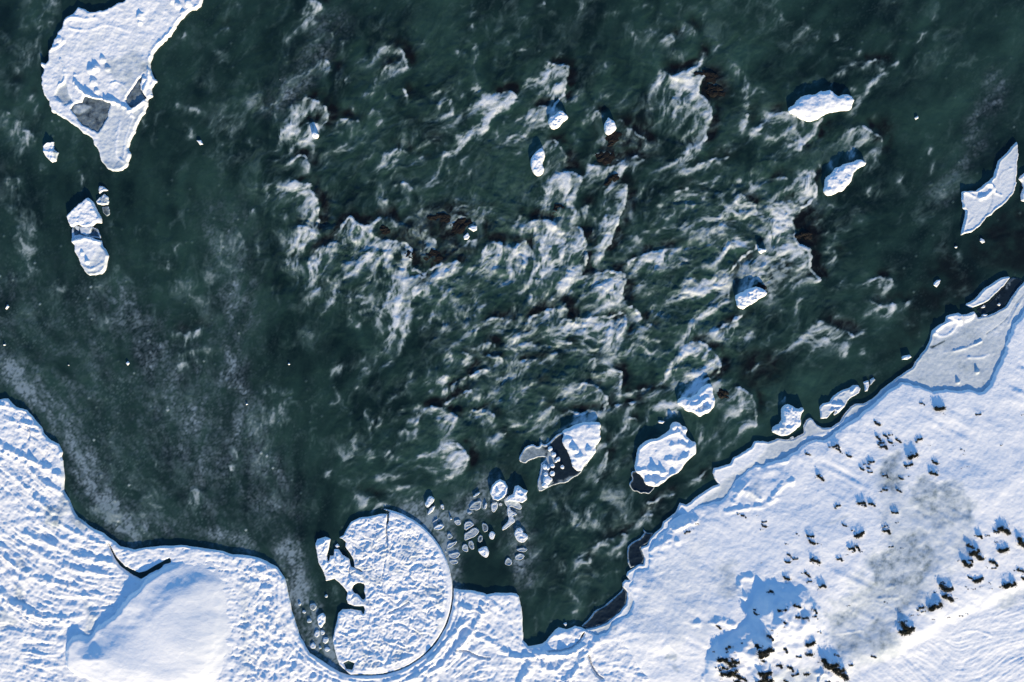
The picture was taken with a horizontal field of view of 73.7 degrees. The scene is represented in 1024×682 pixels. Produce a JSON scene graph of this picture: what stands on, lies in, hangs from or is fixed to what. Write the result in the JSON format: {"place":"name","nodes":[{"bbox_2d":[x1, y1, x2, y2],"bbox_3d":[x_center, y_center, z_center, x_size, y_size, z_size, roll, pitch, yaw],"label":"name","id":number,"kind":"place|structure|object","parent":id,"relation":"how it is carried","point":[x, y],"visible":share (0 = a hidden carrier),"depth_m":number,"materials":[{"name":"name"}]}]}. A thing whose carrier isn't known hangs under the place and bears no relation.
{"place":"outdoors","nodes":[
{"label":"outdoors","id":0,"kind":"place"},
{"bbox_2d":[0,0,1023,674],"bbox_3d":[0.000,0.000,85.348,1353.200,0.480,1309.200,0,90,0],"label":"river","id":1,"kind":"structure","parent":0,"point":[252,248],"depth_m":85.34,"materials":[{"name":"liquid"}]},
{"bbox_2d":[43,142,58,161],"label":"ice floe","id":2,"kind":"object","parent":1,"relation":"on","point":[50,153],"visible":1,"depth_m":85.10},
{"bbox_2d":[67,198,101,226],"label":"ice floe","id":3,"kind":"object","parent":1,"relation":"on","point":[85,213],"visible":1,"depth_m":84.92,"materials":[{"name":"ice"}]},
{"bbox_2d":[71,226,100,239],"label":"ice block","id":4,"kind":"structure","parent":1,"relation":"on","point":[79,232],"depth_m":85.20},
{"bbox_2d":[71,236,108,275],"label":"ice floe","id":5,"kind":"object","parent":1,"relation":"on","point":[92,254],"visible":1,"depth_m":85.00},
{"bbox_2d":[96,194,108,204],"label":"ice floe","id":6,"kind":"object","parent":1,"relation":"on","point":[103,199],"visible":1,"depth_m":85.14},
{"bbox_2d":[99,186,107,192],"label":"ice floe","id":7,"kind":"object","parent":1,"relation":"on","point":[101,189],"visible":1,"depth_m":85.17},
{"bbox_2d":[102,207,109,215],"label":"ice floe","id":8,"kind":"object","parent":1,"relation":"on","point":[106,211],"visible":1,"depth_m":85.27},
{"bbox_2d":[41,0,202,170],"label":"ice floe","id":9,"kind":"object","parent":1,"relation":"on","point":[98,78],"visible":1,"depth_m":85.04,"materials":[{"name":"ice"}]},
{"bbox_2d":[310,603,316,610],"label":"ice piece","id":10,"kind":"object","parent":1,"relation":"on","point":[313,606],"visible":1,"depth_m":85.21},
{"bbox_2d":[312,132,318,138],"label":"snowy boulder","id":11,"kind":"object","parent":1,"relation":"in","point":[315,135],"visible":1,"depth_m":84.90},
{"bbox_2d":[314,630,319,636],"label":"ice piece","id":12,"kind":"object","parent":1,"relation":"on","point":[317,633],"visible":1,"depth_m":85.22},
{"bbox_2d":[317,613,325,627],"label":"ice piece","id":13,"kind":"object","parent":1,"relation":"on","point":[321,618],"visible":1,"depth_m":85.13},
{"bbox_2d":[0,399,648,681],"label":"ice shelf","id":14,"kind":"object","parent":1,"relation":"on","point":[65,576],"visible":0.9,"depth_m":85.04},
{"bbox_2d":[65,560,238,681],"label":"snow mound","id":15,"kind":"object","parent":14,"relation":"on","point":[168,622],"visible":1,"depth_m":84.28,"materials":[{"name":"snow"}]},
{"bbox_2d":[582,588,625,627],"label":"ice ledge","id":16,"kind":"object","parent":14,"relation":"on","point":[612,608],"visible":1,"depth_m":85.25,"materials":[{"name":"ice"}]},
{"bbox_2d":[315,509,451,674],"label":"ice disc","id":17,"kind":"object","parent":1,"relation":"on","point":[403,575],"visible":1,"depth_m":85.08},
{"bbox_2d":[379,225,389,234],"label":"reef rock","id":18,"kind":"object","parent":1,"relation":"in","point":[384,229],"visible":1,"depth_m":85.29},
{"bbox_2d":[404,250,415,258],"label":"reef rock","id":19,"kind":"object","parent":1,"relation":"in","point":[409,252],"visible":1,"depth_m":85.28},
{"bbox_2d":[425,496,433,506],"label":"ice piece","id":20,"kind":"object","parent":1,"relation":"on","point":[429,501],"visible":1,"depth_m":85.06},
{"bbox_2d":[423,248,442,261],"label":"reef rock","id":21,"kind":"object","parent":1,"relation":"in","point":[436,254],"visible":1,"depth_m":85.29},
{"bbox_2d":[427,213,450,222],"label":"reef rock","id":22,"kind":"object","parent":1,"relation":"in","point":[444,217],"visible":1,"depth_m":85.29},
{"bbox_2d":[434,524,443,529],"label":"ice piece","id":23,"kind":"object","parent":1,"relation":"on","point":[439,526],"visible":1,"depth_m":85.20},
{"bbox_2d":[447,541,456,548],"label":"ice piece","id":24,"kind":"object","parent":1,"relation":"on","point":[449,545],"visible":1,"depth_m":85.27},
{"bbox_2d":[450,559,457,563],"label":"ice piece","id":25,"kind":"object","parent":1,"relation":"on","point":[455,561],"visible":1,"depth_m":85.26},
{"bbox_2d":[449,552,459,557],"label":"ice piece","id":26,"kind":"object","parent":1,"relation":"on","point":[454,555],"visible":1,"depth_m":85.27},
{"bbox_2d":[450,217,472,233],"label":"reef rock","id":27,"kind":"object","parent":1,"relation":"in","point":[460,225],"visible":1,"depth_m":85.28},
{"bbox_2d":[462,544,467,551],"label":"ice piece","id":28,"kind":"object","parent":1,"relation":"on","point":[465,547],"visible":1,"depth_m":85.27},
{"bbox_2d":[464,521,473,529],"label":"ice piece","id":29,"kind":"object","parent":1,"relation":"on","point":[468,524],"visible":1,"depth_m":85.27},
{"bbox_2d":[468,541,473,548],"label":"ice piece","id":30,"kind":"object","parent":1,"relation":"on","point":[471,544],"visible":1,"depth_m":85.28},
{"bbox_2d":[464,528,478,539],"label":"ice piece","id":31,"kind":"object","parent":1,"relation":"on","point":[472,532],"visible":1,"depth_m":85.27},
{"bbox_2d":[469,226,476,231],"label":"ice chip","id":32,"kind":"object","parent":1,"relation":"on","point":[473,228],"visible":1,"depth_m":85.17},
{"bbox_2d":[469,501,480,509],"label":"ice piece","id":33,"kind":"object","parent":1,"relation":"on","point":[476,505],"visible":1,"depth_m":85.27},
{"bbox_2d":[478,546,488,556],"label":"ice piece","id":34,"kind":"object","parent":1,"relation":"on","point":[483,551],"visible":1,"depth_m":85.06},
{"bbox_2d":[482,523,487,531],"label":"ice piece","id":35,"kind":"object","parent":1,"relation":"on","point":[484,527],"visible":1,"depth_m":85.28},
{"bbox_2d":[489,531,494,538],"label":"ice piece","id":36,"kind":"object","parent":1,"relation":"on","point":[491,534],"visible":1,"depth_m":85.06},
{"bbox_2d":[491,502,497,511],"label":"ice piece","id":37,"kind":"object","parent":1,"relation":"on","point":[494,505],"visible":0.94,"depth_m":85.18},
{"bbox_2d":[490,479,507,500],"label":"ice piece","id":38,"kind":"object","parent":1,"relation":"on","point":[499,488],"visible":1,"depth_m":84.95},
{"bbox_2d":[505,558,511,564],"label":"ice piece","id":39,"kind":"object","parent":1,"relation":"on","point":[508,561],"visible":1,"depth_m":85.28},
{"bbox_2d":[502,507,516,529],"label":"ice piece","id":40,"kind":"object","parent":1,"relation":"on","point":[511,514],"visible":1,"depth_m":85.18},
{"bbox_2d":[504,498,521,508],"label":"ice piece","id":41,"kind":"object","parent":1,"relation":"on","point":[516,505],"visible":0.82,"depth_m":85.27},
{"bbox_2d":[506,485,527,502],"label":"ice piece","id":42,"kind":"object","parent":1,"relation":"on","point":[519,494],"visible":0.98,"depth_m":84.79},
{"bbox_2d":[515,553,523,559],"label":"ice piece","id":43,"kind":"object","parent":1,"relation":"on","point":[519,556],"visible":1,"depth_m":85.27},
{"bbox_2d":[514,528,527,542],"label":"ice piece","id":44,"kind":"object","parent":1,"relation":"on","point":[520,536],"visible":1,"depth_m":85.06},
{"bbox_2d":[517,548,526,551],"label":"ice piece","id":45,"kind":"object","parent":1,"relation":"on","point":[522,549],"visible":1,"depth_m":85.27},
{"bbox_2d":[531,148,544,175],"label":"snowy boulder","id":46,"kind":"object","parent":1,"relation":"in","point":[537,160],"visible":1,"depth_m":84.83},
{"bbox_2d":[548,111,567,128],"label":"snowy boulder","id":47,"kind":"object","parent":1,"relation":"in","point":[558,119],"visible":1,"depth_m":84.81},
{"bbox_2d":[552,204,564,213],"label":"reef rock","id":48,"kind":"object","parent":1,"relation":"in","point":[556,206],"visible":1,"depth_m":85.28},
{"bbox_2d":[519,422,600,490],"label":"ice island","id":49,"kind":"structure","parent":1,"relation":"on","point":[568,453],"depth_m":85.17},
{"bbox_2d":[595,151,614,165],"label":"reef rock","id":50,"kind":"object","parent":1,"relation":"in","point":[606,157],"visible":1,"depth_m":85.29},
{"bbox_2d":[604,118,615,134],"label":"snowy boulder","id":51,"kind":"object","parent":1,"relation":"in","point":[609,126],"visible":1,"depth_m":84.78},
{"bbox_2d":[604,174,619,185],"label":"reef rock","id":52,"kind":"object","parent":1,"relation":"in","point":[614,177],"visible":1,"depth_m":85.29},
{"bbox_2d":[605,131,621,146],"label":"reef rock","id":53,"kind":"object","parent":1,"relation":"in","point":[612,139],"visible":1,"depth_m":85.30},
{"bbox_2d":[629,422,695,493],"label":"ice island","id":54,"kind":"structure","parent":1,"relation":"on","point":[670,452],"depth_m":84.91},
{"bbox_2d":[677,384,714,416],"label":"snowy boulder","id":55,"kind":"object","parent":1,"relation":"in","point":[701,402],"visible":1,"depth_m":84.76,"materials":[{"name":"snow"}]},
{"bbox_2d":[694,69,718,83],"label":"reef rock","id":56,"kind":"object","parent":1,"relation":"in","point":[711,76],"visible":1,"depth_m":85.28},
{"bbox_2d":[706,84,725,96],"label":"reef rock","id":57,"kind":"object","parent":1,"relation":"in","point":[712,90],"visible":1,"depth_m":85.29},
{"bbox_2d":[717,388,728,398],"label":"reef rock","id":58,"kind":"object","parent":1,"relation":"in","point":[721,393],"visible":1,"depth_m":85.29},
{"bbox_2d":[735,287,766,308],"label":"snowy boulder","id":59,"kind":"object","parent":1,"relation":"in","point":[747,297],"visible":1,"depth_m":84.78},
{"bbox_2d":[755,282,767,291],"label":"reef rock","id":60,"kind":"object","parent":1,"relation":"in","point":[762,286],"visible":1,"depth_m":85.30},
{"bbox_2d":[758,248,765,253],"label":"snowy boulder","id":61,"kind":"object","parent":1,"relation":"in","point":[760,251],"visible":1,"depth_m":84.98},
{"bbox_2d":[772,404,803,435],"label":"snowy boulder","id":62,"kind":"object","parent":1,"relation":"in","point":[789,422],"visible":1,"depth_m":84.78,"materials":[{"name":"snow"}]},
{"bbox_2d":[794,231,811,239],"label":"reef rock","id":63,"kind":"object","parent":1,"relation":"in","point":[806,234],"visible":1,"depth_m":85.29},
{"bbox_2d":[788,90,853,121],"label":"snowy boulder","id":64,"kind":"object","parent":1,"relation":"in","point":[810,108],"visible":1,"depth_m":84.76,"materials":[{"name":"snow"}]},
{"bbox_2d":[819,385,859,418],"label":"ice floe","id":65,"kind":"object","parent":1,"relation":"on","point":[837,402],"visible":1,"depth_m":85.12,"materials":[{"name":"ice"}]},
{"bbox_2d":[823,160,865,195],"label":"snowy boulder","id":66,"kind":"object","parent":1,"relation":"in","point":[838,179],"visible":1,"depth_m":84.81,"materials":[{"name":"snow"}]},
{"bbox_2d":[863,381,868,390],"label":"ice block","id":67,"kind":"object","parent":1,"relation":"on","point":[866,384],"depth_m":85.16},
{"bbox_2d":[902,355,910,359],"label":"ice block","id":68,"kind":"object","parent":1,"relation":"on","point":[905,357],"depth_m":85.06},
{"bbox_2d":[934,280,939,286],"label":"ice chip","id":69,"kind":"object","parent":1,"relation":"on","point":[936,283],"visible":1,"depth_m":85.19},
{"bbox_2d":[961,142,1018,234],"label":"ice floe","id":70,"kind":"object","parent":1,"relation":"on","point":[989,197],"visible":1,"depth_m":85.12,"materials":[{"name":"ice"}]},
{"bbox_2d":[966,277,1021,313],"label":"ice floe","id":71,"kind":"object","parent":1,"relation":"on","point":[1004,294],"visible":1,"depth_m":85.29,"materials":[{"name":"ice"}]},
{"bbox_2d":[1019,174,1023,201],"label":"ice floe","id":72,"kind":"object","parent":1,"relation":"on","point":[1021,178],"visible":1,"depth_m":85.18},
{"bbox_2d":[586,282,1023,673],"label":"shore ice","id":73,"kind":"structure","parent":0,"point":[960,352],"depth_m":85.18,"materials":[{"name":"ice"}]},
{"bbox_2d":[627,530,652,567],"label":"ice ledge","id":74,"kind":"object","parent":73,"relation":"on","point":[635,557],"visible":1,"depth_m":85.24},
{"bbox_2d":[598,311,1023,681],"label":"snow bank","id":75,"kind":"structure","parent":0,"point":[689,592],"depth_m":84.53,"materials":[{"name":"snow"}]},
{"bbox_2d":[715,656,724,662],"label":"shrub","id":76,"kind":"object","parent":75,"relation":"on","point":[719,659],"visible":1,"depth_m":83.77,"materials":[{"name":"black plant"}]},
{"bbox_2d":[719,671,729,676],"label":"shrub","id":77,"kind":"object","parent":75,"relation":"on","point":[722,674],"visible":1,"depth_m":83.97,"materials":[{"name":"black plant"}]},
{"bbox_2d":[722,657,733,668],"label":"shrub","id":78,"kind":"object","parent":75,"relation":"on","point":[727,662],"visible":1,"depth_m":83.60,"materials":[{"name":"black plant"}]},
{"bbox_2d":[725,669,739,677],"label":"shrub","id":79,"kind":"object","parent":75,"relation":"on","point":[732,673],"visible":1,"depth_m":83.82,"materials":[{"name":"black plant"}]},
{"bbox_2d":[731,658,739,664],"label":"shrub","id":80,"kind":"object","parent":75,"relation":"on","point":[736,661],"visible":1,"depth_m":83.65,"materials":[{"name":"black plant"}]},
{"bbox_2d":[732,673,742,679],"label":"shrub","id":81,"kind":"object","parent":75,"relation":"on","point":[738,676],"visible":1,"depth_m":83.98,"materials":[{"name":"black plant"}]},
{"bbox_2d":[754,642,762,651],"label":"shrub","id":82,"kind":"object","parent":75,"relation":"on","point":[757,646],"visible":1,"depth_m":83.08,"materials":[{"name":"black plant"}]},
{"bbox_2d":[756,645,772,656],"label":"shrub","id":83,"kind":"object","parent":75,"relation":"on","point":[761,652],"visible":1,"depth_m":82.70,"materials":[{"name":"black plant"}]},
{"bbox_2d":[758,669,772,678],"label":"shrub","id":84,"kind":"object","parent":75,"relation":"on","point":[766,674],"visible":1,"depth_m":83.36,"materials":[{"name":"black plant"}]},
{"bbox_2d":[762,676,774,681],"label":"shrub","id":85,"kind":"object","parent":75,"relation":"on","point":[769,679],"visible":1,"depth_m":83.48,"materials":[{"name":"black plant"}]},
{"bbox_2d":[766,633,773,641],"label":"shrub","id":86,"kind":"object","parent":75,"relation":"on","point":[769,636],"visible":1,"depth_m":83.21,"materials":[{"name":"black plant"}]},
{"bbox_2d":[805,651,812,656],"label":"shrub","id":87,"kind":"object","parent":75,"relation":"on","point":[810,654],"visible":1,"depth_m":83.94,"materials":[{"name":"black plant"}]},
{"bbox_2d":[805,639,816,647],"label":"shrub","id":88,"kind":"object","parent":75,"relation":"on","point":[812,643],"visible":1,"depth_m":83.82,"materials":[{"name":"black plant"}]},
{"bbox_2d":[810,556,821,563],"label":"shrub","id":89,"kind":"object","parent":75,"relation":"on","point":[812,559],"visible":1,"depth_m":84.14,"materials":[{"name":"black plant"}]},
{"bbox_2d":[816,473,825,481],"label":"shrub","id":90,"kind":"object","parent":75,"relation":"on","point":[820,477],"visible":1,"depth_m":84.66,"materials":[{"name":"black plant"}]},
{"bbox_2d":[821,656,835,669],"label":"shrub","id":91,"kind":"object","parent":75,"relation":"on","point":[826,663],"visible":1,"depth_m":83.83,"materials":[{"name":"black plant"}]},
{"bbox_2d":[826,661,839,670],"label":"shrub","id":92,"kind":"object","parent":75,"relation":"on","point":[832,667],"visible":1,"depth_m":83.81,"materials":[{"name":"black plant"}]},
{"bbox_2d":[832,666,845,673],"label":"shrub","id":93,"kind":"object","parent":75,"relation":"on","point":[842,669],"visible":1,"depth_m":83.89,"materials":[{"name":"black plant"}]},
{"bbox_2d":[835,668,849,681],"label":"shrub","id":94,"kind":"object","parent":75,"relation":"on","point":[845,676],"visible":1,"depth_m":84.10,"materials":[{"name":"black plant"}]},
{"bbox_2d":[854,531,864,538],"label":"shrub","id":95,"kind":"object","parent":75,"relation":"on","point":[857,535],"visible":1,"depth_m":84.14,"materials":[{"name":"black plant"}]},
{"bbox_2d":[857,500,866,506],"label":"shrub","id":96,"kind":"object","parent":75,"relation":"on","point":[859,502],"visible":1,"depth_m":84.34,"materials":[{"name":"black plant"}]},
{"bbox_2d":[879,444,887,449],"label":"shrub","id":97,"kind":"object","parent":75,"relation":"on","point":[881,446],"visible":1,"depth_m":84.68,"materials":[{"name":"black plant"}]},
{"bbox_2d":[882,528,890,534],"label":"shrub","id":98,"kind":"object","parent":75,"relation":"on","point":[885,530],"visible":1,"depth_m":84.22,"materials":[{"name":"black plant"}]},
{"bbox_2d":[899,619,912,630],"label":"shrub","id":99,"kind":"object","parent":75,"relation":"on","point":[904,626],"visible":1,"depth_m":83.92,"materials":[{"name":"black plant"}]},
{"bbox_2d":[898,624,915,635],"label":"shrub","id":100,"kind":"object","parent":75,"relation":"on","point":[901,631],"visible":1,"depth_m":83.92,"materials":[{"name":"black plant"}]},
{"bbox_2d":[907,452,919,459],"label":"shrub","id":101,"kind":"object","parent":75,"relation":"on","point":[912,455],"visible":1,"depth_m":84.36,"materials":[{"name":"black plant"}]},
{"bbox_2d":[929,470,938,475],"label":"shrub","id":102,"kind":"object","parent":75,"relation":"on","point":[933,473],"visible":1,"depth_m":84.36,"materials":[{"name":"black plant"}]},
{"bbox_2d":[927,599,943,611],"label":"shrub","id":103,"kind":"object","parent":75,"relation":"on","point":[935,605],"visible":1,"depth_m":83.98,"materials":[{"name":"black plant"}]},
{"bbox_2d":[933,405,945,413],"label":"shrub","id":104,"kind":"object","parent":75,"relation":"on","point":[943,407],"visible":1,"depth_m":84.60,"materials":[{"name":"black plant"}]},
{"bbox_2d":[938,581,953,592],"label":"shrub","id":105,"kind":"object","parent":75,"relation":"on","point":[949,588],"visible":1,"depth_m":83.93,"materials":[{"name":"black plant"}]},
{"bbox_2d":[942,594,954,602],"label":"shrub","id":106,"kind":"object","parent":75,"relation":"on","point":[948,597],"visible":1,"depth_m":84.01,"materials":[{"name":"black plant"}]},
{"bbox_2d":[961,558,972,567],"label":"shrub","id":107,"kind":"object","parent":75,"relation":"on","point":[968,564],"visible":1,"depth_m":83.95,"materials":[{"name":"black plant"}]},
{"bbox_2d":[966,542,974,548],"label":"shrub","id":108,"kind":"object","parent":75,"relation":"on","point":[970,545],"visible":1,"depth_m":84.06,"materials":[{"name":"black plant"}]},
{"bbox_2d":[968,547,980,555],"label":"shrub","id":109,"kind":"object","parent":75,"relation":"on","point":[976,550],"visible":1,"depth_m":84.00,"materials":[{"name":"black plant"}]},
{"bbox_2d":[972,576,983,583],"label":"shrub","id":110,"kind":"object","parent":75,"relation":"on","point":[975,580],"visible":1,"depth_m":84.12,"materials":[{"name":"black plant"}]},
{"bbox_2d":[974,553,982,560],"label":"shrub","id":111,"kind":"object","parent":75,"relation":"on","point":[978,555],"visible":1,"depth_m":84.02,"materials":[{"name":"black plant"}]},
{"bbox_2d":[988,560,998,566],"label":"shrub","id":112,"kind":"object","parent":75,"relation":"on","point":[993,562],"visible":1,"depth_m":84.23,"materials":[{"name":"black plant"}]},
{"bbox_2d":[997,546,1010,555],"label":"shrub","id":113,"kind":"object","parent":75,"relation":"on","point":[1000,550],"visible":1,"depth_m":84.16,"materials":[{"name":"black plant"}]},
{"bbox_2d":[997,524,1011,534],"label":"shrub","id":114,"kind":"object","parent":75,"relation":"on","point":[1002,528],"visible":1,"depth_m":84.12,"materials":[{"name":"black plant"}]},
{"bbox_2d":[1002,580,1017,588],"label":"shrub","id":115,"kind":"object","parent":75,"relation":"on","point":[1012,583],"visible":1,"depth_m":84.18,"materials":[{"name":"black plant"}]},
{"bbox_2d":[1017,536,1023,547],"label":"shrub","id":116,"kind":"object","parent":75,"relation":"on","point":[1020,541],"visible":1,"depth_m":84.14,"materials":[{"name":"black plant"}]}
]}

